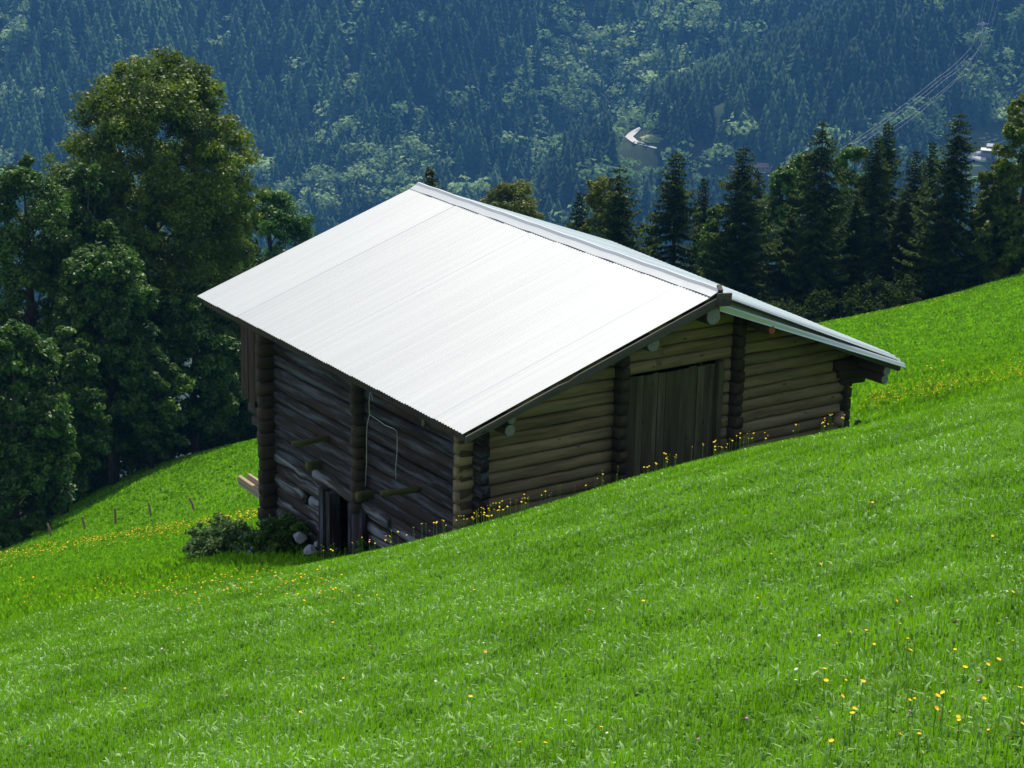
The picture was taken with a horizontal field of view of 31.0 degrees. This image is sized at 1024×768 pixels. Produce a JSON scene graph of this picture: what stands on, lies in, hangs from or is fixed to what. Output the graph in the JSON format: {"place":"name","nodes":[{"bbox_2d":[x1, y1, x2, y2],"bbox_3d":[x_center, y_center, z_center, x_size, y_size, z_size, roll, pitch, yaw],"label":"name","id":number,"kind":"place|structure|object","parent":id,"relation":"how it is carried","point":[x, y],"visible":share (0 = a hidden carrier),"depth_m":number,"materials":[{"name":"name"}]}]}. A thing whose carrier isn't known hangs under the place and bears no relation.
{"place":"outdoors","nodes":[
{"label":"outdoors","id":0,"kind":"place"},
{"bbox_2d":[0,271,1023,767],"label":"meadow","id":1,"kind":"structure","parent":0,"point":[632,662],"depth_m":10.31,"materials":[{"name":"green plant"}]},
{"bbox_2d":[0,492,51,547],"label":"shrub","id":2,"kind":"object","parent":1,"relation":"on","point":[42,514],"visible":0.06,"depth_m":97.13,"materials":[{"name":"green plant"}]},
{"bbox_2d":[0,318,81,548],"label":"ash tree","id":3,"kind":"object","parent":1,"relation":"on","point":[44,472],"visible":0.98,"depth_m":86.77,"materials":[{"name":"green plant"}]},
{"bbox_2d":[1,477,86,518],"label":"shrub","id":4,"kind":"object","parent":1,"relation":"on","point":[4,492],"visible":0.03,"depth_m":99.79,"materials":[{"name":"green plant"}]},
{"bbox_2d":[47,523,51,536],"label":"fence post","id":5,"kind":"object","parent":1,"relation":"on","point":[49,530],"visible":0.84,"depth_m":82.48,"materials":[{"name":"brown wood"}]},
{"bbox_2d":[0,152,102,511],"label":"ash tree","id":6,"kind":"object","parent":1,"relation":"on","point":[30,272],"visible":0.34,"depth_m":98.16,"materials":[{"name":"green plant"}]},
{"bbox_2d":[3,460,108,517],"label":"shrub","id":7,"kind":"object","parent":1,"relation":"on","point":[99,481],"visible":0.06,"depth_m":102.57,"materials":[{"name":"green plant"}]},
{"bbox_2d":[22,325,112,515],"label":"ash tree","id":8,"kind":"object","parent":1,"relation":"on","point":[78,363],"visible":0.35,"depth_m":93.45,"materials":[{"name":"green plant"}]},
{"bbox_2d":[81,516,85,529],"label":"fence post","id":9,"kind":"object","parent":1,"relation":"on","point":[83,522],"visible":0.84,"depth_m":80.48,"materials":[{"name":"brown wood"}]},
{"bbox_2d":[36,162,153,487],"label":"ash tree","id":10,"kind":"object","parent":1,"relation":"on","point":[86,226],"visible":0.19,"depth_m":101.33,"materials":[{"name":"green plant"}]},
{"bbox_2d":[48,240,163,485],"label":"ash tree","id":11,"kind":"object","parent":1,"relation":"on","point":[90,267],"visible":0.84,"depth_m":97.30,"materials":[{"name":"green plant"}]},
{"bbox_2d":[77,448,149,492],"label":"shrub","id":12,"kind":"object","parent":1,"relation":"on","point":[130,468],"visible":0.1,"depth_m":104.48,"materials":[{"name":"green plant"}]},
{"bbox_2d":[114,508,116,523],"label":"fence post","id":13,"kind":"object","parent":1,"relation":"on","point":[115,519],"visible":0.84,"depth_m":80.47,"materials":[{"name":"brown wood"}]},
{"bbox_2d":[0,508,258,583],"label":"buttercups","id":14,"kind":"object","parent":1,"relation":"on","point":[247,511],"visible":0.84,"depth_m":69.46,"materials":[{"name":"yellow plant"}]},
{"bbox_2d":[91,444,180,473],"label":"shrub","id":15,"kind":"object","parent":1,"relation":"on","point":[127,453],"visible":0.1,"depth_m":105.66,"materials":[{"name":"green plant"}]},
{"bbox_2d":[103,345,195,469],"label":"ash tree","id":16,"kind":"object","parent":1,"relation":"on","point":[150,435],"visible":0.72,"depth_m":98.91,"materials":[{"name":"green plant"}]},
{"bbox_2d":[38,44,271,386],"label":"lime tree","id":17,"kind":"object","parent":1,"relation":"on","point":[204,200],"visible":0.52,"depth_m":104.48,"materials":[{"name":"green plant"}]},
{"bbox_2d":[126,401,207,470],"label":"shrub","id":18,"kind":"object","parent":1,"relation":"on","point":[181,430],"visible":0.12,"depth_m":107.33,"materials":[{"name":"green plant"}]},
{"bbox_2d":[1,564,348,612],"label":"buttercups","id":19,"kind":"object","parent":1,"relation":"on","point":[215,582],"visible":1,"depth_m":19.15,"materials":[{"name":"yellow plant"}]},
{"bbox_2d":[188,498,195,510],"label":"fence post","id":20,"kind":"object","parent":1,"relation":"on","point":[192,504],"visible":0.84,"depth_m":77.98,"materials":[{"name":"brown wood"}]},
{"bbox_2d":[141,278,245,453],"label":"ash tree","id":21,"kind":"object","parent":1,"relation":"on","point":[212,408],"visible":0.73,"depth_m":102.70,"materials":[{"name":"green plant"}]},
{"bbox_2d":[170,396,249,456],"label":"shrub","id":22,"kind":"object","parent":1,"relation":"on","point":[237,436],"visible":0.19,"depth_m":108.02,"materials":[{"name":"green plant"}]},
{"bbox_2d":[182,512,257,559],"bbox_3d":[-5.253,2.777,33.160,1.628,0.794,1.600,-10,19,-33],"label":"shrub","id":23,"kind":"object","parent":1,"relation":"on","point":[223,534],"visible":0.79,"depth_m":32.97,"materials":[{"name":"green plant"}]},
{"bbox_2d":[211,316,252,440],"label":"ash tree","id":24,"kind":"object","parent":1,"relation":"on","point":[242,408],"visible":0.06,"depth_m":108.20,"materials":[{"name":"green plant"}]},
{"bbox_2d":[212,403,256,443],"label":"shrub","id":25,"kind":"object","parent":1,"relation":"on","point":[236,421],"visible":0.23,"depth_m":108.38,"materials":[{"name":"green plant"}]},
{"bbox_2d":[229,533,270,553],"bbox_3d":[-4.532,2.887,32.536,0.844,0.441,0.778,-10,19,-33],"label":"shrub","id":26,"kind":"object","parent":1,"relation":"on","point":[239,547],"visible":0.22,"depth_m":32.50,"materials":[{"name":"green plant"}]},
{"bbox_2d":[245,405,257,439],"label":"shrub","id":27,"kind":"object","parent":1,"relation":"on","point":[256,430],"visible":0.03,"depth_m":109.73,"materials":[{"name":"green plant"}]},
{"bbox_2d":[237,507,311,555],"bbox_3d":[-4.042,2.640,32.187,1.511,0.819,1.100,-3,17,-13],"label":"shrub","id":28,"kind":"object","parent":1,"relation":"on","point":[279,531],"visible":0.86,"depth_m":31.93,"materials":[{"name":"green plant"}]},
{"bbox_2d":[238,188,317,270],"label":"young tree","id":29,"kind":"object","parent":1,"relation":"on","point":[276,207],"visible":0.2,"depth_m":121.93,"materials":[{"name":"green plant"}]},
{"bbox_2d":[293,532,307,543],"bbox_3d":[-3.635,2.628,31.598,0.268,0.191,0.196,20,-21,14],"label":"rock","id":30,"kind":"object","parent":1,"relation":"on","point":[300,537],"visible":1,"depth_m":31.55,"materials":[{"name":"grey stone"}]},
{"bbox_2d":[303,544,316,554],"bbox_3d":[-3.419,2.820,31.205,0.192,0.180,0.298,-8,19,-29],"label":"rock","id":31,"kind":"object","parent":1,"relation":"on","point":[309,549],"visible":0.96,"depth_m":31.14,"materials":[{"name":"grey stone"}]},
{"bbox_2d":[316,544,338,558],"bbox_3d":[-3.072,2.851,30.644,0.382,0.352,0.340,-2,17,-11],"label":"shrub","id":32,"kind":"object","parent":1,"relation":"on","point":[329,552],"visible":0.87,"depth_m":30.55,"materials":[{"name":"green plant"}]},
{"bbox_2d":[354,538,377,553],"bbox_3d":[-2.358,2.776,30.193,0.606,0.517,0.442,14,21,37],"label":"shrub","id":33,"kind":"object","parent":1,"relation":"on","point":[362,543],"visible":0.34,"depth_m":30.15,"materials":[{"name":"green plant"}]},
{"bbox_2d":[421,167,442,188],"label":"young tree","id":34,"kind":"object","parent":1,"relation":"on","point":[429,174],"visible":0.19,"depth_m":127.82,"materials":[{"name":"green plant"}]},
{"bbox_2d":[7,520,1015,747],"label":"clover flowers","id":35,"kind":"object","parent":1,"relation":"on","point":[910,711],"visible":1,"depth_m":9.77,"materials":[{"name":"white plant"}]},
{"bbox_2d":[479,179,545,218],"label":"young tree","id":36,"kind":"object","parent":1,"relation":"on","point":[526,205],"visible":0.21,"depth_m":118.19,"materials":[{"name":"green plant"}]},
{"bbox_2d":[42,521,1008,733],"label":"clover flowers","id":37,"kind":"object","parent":1,"relation":"on","point":[795,669],"visible":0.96,"depth_m":9.72,"materials":[{"name":"white plant"}]},
{"bbox_2d":[198,182,906,554],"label":"barn","id":38,"kind":"structure","parent":1,"relation":"on","point":[418,358],"depth_m":29.65,"materials":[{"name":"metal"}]},
{"bbox_2d":[348,502,357,554],"bbox_3d":[-2.598,3.101,30.856,0.034,2.200,0.574,-9,19,-31],"label":"door","id":39,"kind":"structure","parent":38,"relation":"in","point":[352,519],"depth_m":30.77,"materials":[{"name":"grey wood"}]},
{"bbox_2d":[624,363,714,478],"bbox_3d":[2.461,1.317,29.489,1.814,3.197,0.051,-10,19,-33],"label":"door","id":40,"kind":"structure","parent":38,"relation":"in","point":[670,412],"depth_m":29.26,"materials":[{"name":"brown wood"}]},
{"bbox_2d":[564,187,590,233],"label":"spruce tree","id":41,"kind":"object","parent":1,"relation":"on","point":[579,217],"visible":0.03,"depth_m":124.65,"materials":[{"name":"green plant"}]},
{"bbox_2d":[577,175,627,238],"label":"birch tree","id":42,"kind":"object","parent":1,"relation":"on","point":[596,189],"visible":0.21,"depth_m":118.21,"materials":[{"name":"green plant"}]},
{"bbox_2d":[585,168,660,256],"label":"spruce tree","id":43,"kind":"object","parent":1,"relation":"on","point":[615,228],"visible":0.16,"depth_m":112.34,"materials":[{"name":"green plant"}]},
{"bbox_2d":[641,223,661,257],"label":"spruce tree","id":44,"kind":"object","parent":1,"relation":"on","point":[649,243],"visible":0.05,"depth_m":116.24,"materials":[{"name":"green plant"}]},
{"bbox_2d":[636,149,703,271],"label":"spruce tree","id":45,"kind":"object","parent":1,"relation":"on","point":[667,218],"visible":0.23,"depth_m":113.72,"materials":[{"name":"green plant"}]},
{"bbox_2d":[683,178,711,267],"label":"spruce tree","id":46,"kind":"object","parent":1,"relation":"on","point":[702,217],"visible":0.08,"depth_m":120.29,"materials":[{"name":"green plant"}]},
{"bbox_2d":[690,203,733,281],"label":"birch tree","id":47,"kind":"object","parent":1,"relation":"on","point":[712,211],"visible":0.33,"depth_m":113.06,"materials":[{"name":"green plant"}]},
{"bbox_2d":[693,145,788,303],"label":"spruce tree","id":48,"kind":"object","parent":1,"relation":"on","point":[737,273],"visible":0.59,"depth_m":111.28,"materials":[{"name":"green plant"}]},
{"bbox_2d":[738,170,778,295],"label":"spruce tree","id":49,"kind":"object","parent":1,"relation":"on","point":[758,194],"visible":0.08,"depth_m":118.77,"materials":[{"name":"green plant"}]},
{"bbox_2d":[753,209,811,308],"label":"spruce tree","id":50,"kind":"object","parent":1,"relation":"on","point":[783,287],"visible":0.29,"depth_m":112.56,"materials":[{"name":"green plant"}]},
{"bbox_2d":[759,152,816,296],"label":"birch tree","id":51,"kind":"object","parent":1,"relation":"on","point":[780,185],"visible":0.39,"depth_m":122.08,"materials":[{"name":"green plant"}]},
{"bbox_2d":[757,296,821,322],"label":"shrub","id":52,"kind":"object","parent":1,"relation":"on","point":[790,308],"visible":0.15,"depth_m":105.04,"materials":[{"name":"green plant"}]},
{"bbox_2d":[761,117,859,321],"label":"spruce tree","id":53,"kind":"object","parent":1,"relation":"on","point":[818,229],"visible":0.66,"depth_m":110.10,"materials":[{"name":"green plant"}]},
{"bbox_2d":[804,289,883,322],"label":"shrub","id":54,"kind":"object","parent":1,"relation":"on","point":[821,302],"visible":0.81,"depth_m":105.17,"materials":[{"name":"green plant"}]},
{"bbox_2d":[822,143,875,297],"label":"birch tree","id":55,"kind":"object","parent":1,"relation":"on","point":[845,155],"visible":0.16,"depth_m":126.17,"materials":[{"name":"green plant"}]},
{"bbox_2d":[849,711,854,743],"bbox_3d":[1.228,1.257,6.683,0.021,0.152,0.021,-10,19,-33],"label":"yellow flower","id":56,"kind":"object","parent":1,"relation":"on","point":[852,712],"visible":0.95,"depth_m":6.67,"materials":[{"name":"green plant"}]},
{"bbox_2d":[819,196,887,309],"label":"spruce tree","id":57,"kind":"object","parent":1,"relation":"on","point":[855,272],"visible":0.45,"depth_m":111.71,"materials":[{"name":"green plant"}]},
{"bbox_2d":[852,418,867,426],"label":"shrub","id":58,"kind":"object","parent":1,"relation":"on","point":[858,421],"visible":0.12,"depth_m":29.47,"materials":[{"name":"green plant"}]},
{"bbox_2d":[860,679,865,708],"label":"yellow flower","id":59,"kind":"object","parent":1,"relation":"on","point":[863,680],"visible":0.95,"depth_m":7.17,"materials":[{"name":"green plant"}]},
{"bbox_2d":[828,134,900,306],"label":"spruce tree","id":60,"kind":"object","parent":1,"relation":"on","point":[869,200],"visible":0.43,"depth_m":112.88,"materials":[{"name":"green plant"}]},
{"bbox_2d":[840,272,925,310],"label":"shrub","id":61,"kind":"object","parent":1,"relation":"on","point":[901,293],"visible":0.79,"depth_m":107.61,"materials":[{"name":"green plant"}]},
{"bbox_2d":[855,120,910,265],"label":"spruce tree","id":62,"kind":"object","parent":1,"relation":"on","point":[888,156],"visible":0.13,"depth_m":118.75,"materials":[{"name":"green plant"}]},
{"bbox_2d":[871,185,925,309],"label":"spruce tree","id":63,"kind":"object","parent":1,"relation":"on","point":[901,229],"visible":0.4,"depth_m":112.73,"materials":[{"name":"green plant"}]},
{"bbox_2d":[878,150,930,302],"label":"spruce tree","id":64,"kind":"object","parent":1,"relation":"on","point":[918,177],"visible":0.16,"depth_m":116.68,"materials":[{"name":"green plant"}]},
{"bbox_2d":[819,294,993,373],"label":"buttercups","id":65,"kind":"object","parent":1,"relation":"on","point":[925,303],"visible":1,"depth_m":94.44,"materials":[{"name":"yellow plant"}]},
{"bbox_2d":[908,219,959,300],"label":"spruce tree","id":66,"kind":"object","parent":1,"relation":"on","point":[923,249],"visible":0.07,"depth_m":112.34,"materials":[{"name":"green plant"}]},
{"bbox_2d":[933,706,938,737],"bbox_3d":[1.488,1.198,6.480,0.021,0.145,0.017,-10,19,-33],"label":"yellow flower","id":67,"kind":"object","parent":1,"relation":"on","point":[936,707],"visible":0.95,"depth_m":6.47,"materials":[{"name":"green plant"}]},
{"bbox_2d":[897,257,976,296],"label":"shrub","id":68,"kind":"object","parent":1,"relation":"on","point":[949,280],"visible":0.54,"depth_m":109.39,"materials":[{"name":"green plant"}]},
{"bbox_2d":[917,143,957,255],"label":"spruce tree","id":69,"kind":"object","parent":1,"relation":"on","point":[928,167],"visible":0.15,"depth_m":119.52,"materials":[{"name":"green plant"}]},
{"bbox_2d":[860,354,1023,409],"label":"buttercups","id":70,"kind":"object","parent":1,"relation":"on","point":[1020,374],"visible":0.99,"depth_m":35.34,"materials":[{"name":"yellow plant"}]},
{"bbox_2d":[940,690,944,716],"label":"yellow flower","id":71,"kind":"object","parent":1,"relation":"on","point":[942,692],"visible":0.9,"depth_m":6.67,"materials":[{"name":"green plant"}]},
{"bbox_2d":[892,109,998,299],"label":"spruce tree","id":72,"kind":"object","parent":1,"relation":"on","point":[946,257],"visible":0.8,"depth_m":109.44,"materials":[{"name":"green plant"}]},
{"bbox_2d":[985,728,989,763],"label":"yellow flower","id":73,"kind":"object","parent":1,"relation":"on","point":[988,729],"visible":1,"depth_m":5.98,"materials":[{"name":"green plant"}]},
{"bbox_2d":[959,174,1023,285],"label":"maple tree","id":74,"kind":"object","parent":1,"relation":"on","point":[997,249],"visible":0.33,"depth_m":110.01,"materials":[{"name":"green plant"}]},
{"bbox_2d":[964,94,1023,281],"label":"maple tree","id":75,"kind":"object","parent":1,"relation":"on","point":[1011,232],"visible":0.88,"depth_m":108.71,"materials":[{"name":"green plant"}]},
{"bbox_2d":[992,723,998,748],"bbox_3d":[1.593,1.177,6.082,0.021,0.134,0.023,-10,19,-33],"label":"yellow flower","id":76,"kind":"object","parent":1,"relation":"on","point":[996,725],"visible":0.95,"depth_m":6.07,"materials":[{"name":"green plant"}]},
{"bbox_2d":[1005,737,1010,764],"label":"yellow flower","id":77,"kind":"object","parent":1,"relation":"on","point":[1007,749],"visible":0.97,"depth_m":5.89,"materials":[{"name":"green plant"}]},
{"bbox_2d":[1017,686,1022,715],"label":"yellow flower","id":78,"kind":"object","parent":1,"relation":"on","point":[1020,687],"visible":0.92,"depth_m":6.47,"materials":[{"name":"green plant"}]},
{"bbox_2d":[1019,722,1023,754],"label":"yellow flower","id":79,"kind":"object","parent":1,"relation":"on","point":[1022,723],"visible":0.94,"depth_m":5.98,"materials":[{"name":"green plant"}]},
{"bbox_2d":[0,0,1023,546],"bbox_3d":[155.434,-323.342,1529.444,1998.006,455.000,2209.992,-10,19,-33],"label":"mountainside","id":80,"kind":"structure","parent":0,"point":[644,154],"depth_m":1457.82,"materials":[{"name":"green plant"}]},
{"bbox_2d":[0,0,1023,310],"bbox_3d":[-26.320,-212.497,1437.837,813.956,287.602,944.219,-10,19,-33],"label":"spruce forest","id":81,"kind":"object","parent":80,"relation":"on","point":[762,74],"visible":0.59,"depth_m":1449.50,"materials":[{"name":"green plant"}]},
{"bbox_2d":[0,0,1023,265],"bbox_3d":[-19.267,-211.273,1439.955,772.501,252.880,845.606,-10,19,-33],"label":"broadleaf woodland","id":82,"kind":"object","parent":80,"relation":"on","point":[574,98],"visible":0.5,"depth_m":1437.67,"materials":[{"name":"green plant"}]},
{"bbox_2d":[640,134,663,142],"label":"pasture","id":83,"kind":"structure","parent":80,"relation":"on","point":[649,138],"depth_m":1269.86,"materials":[{"name":"green plant"}]},
{"bbox_2d":[754,163,772,171],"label":"valley building","id":84,"kind":"structure","parent":80,"relation":"on","point":[762,167],"depth_m":1259.45,"materials":[{"name":"grey brick"}]},
{"bbox_2d":[961,151,985,160],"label":"farmyard","id":85,"kind":"structure","parent":80,"relation":"on","point":[976,158],"depth_m":1291.97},
{"bbox_2d":[976,22,987,63],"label":"pylon","id":86,"kind":"object","parent":80,"relation":"on","point":[979,38],"visible":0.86,"depth_m":1332.88,"materials":[{"name":"metal"}]},
{"bbox_2d":[981,147,992,158],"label":"farm building","id":87,"kind":"structure","parent":80,"relation":"on","point":[986,152],"depth_m":1291.18,"materials":[{"name":"white wood"}]},
{"bbox_2d":[986,143,1001,155],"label":"farm building","id":88,"kind":"structure","parent":80,"relation":"on","point":[989,145],"depth_m":1292.84,"materials":[{"name":"white wood"}]},
{"bbox_2d":[625,127,656,147],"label":"road","id":89,"kind":"structure","parent":0,"point":[630,135],"depth_m":1350.46,"materials":[{"name":"white"}]},
{"bbox_2d":[966,161,986,176],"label":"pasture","id":90,"kind":"structure","parent":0,"point":[976,165],"depth_m":1288.12,"materials":[{"name":"green plant"}]},
{"bbox_2d":[965,131,1005,142],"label":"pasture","id":91,"kind":"structure","parent":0,"point":[988,136],"depth_m":1304.17,"materials":[{"name":"green plant"}]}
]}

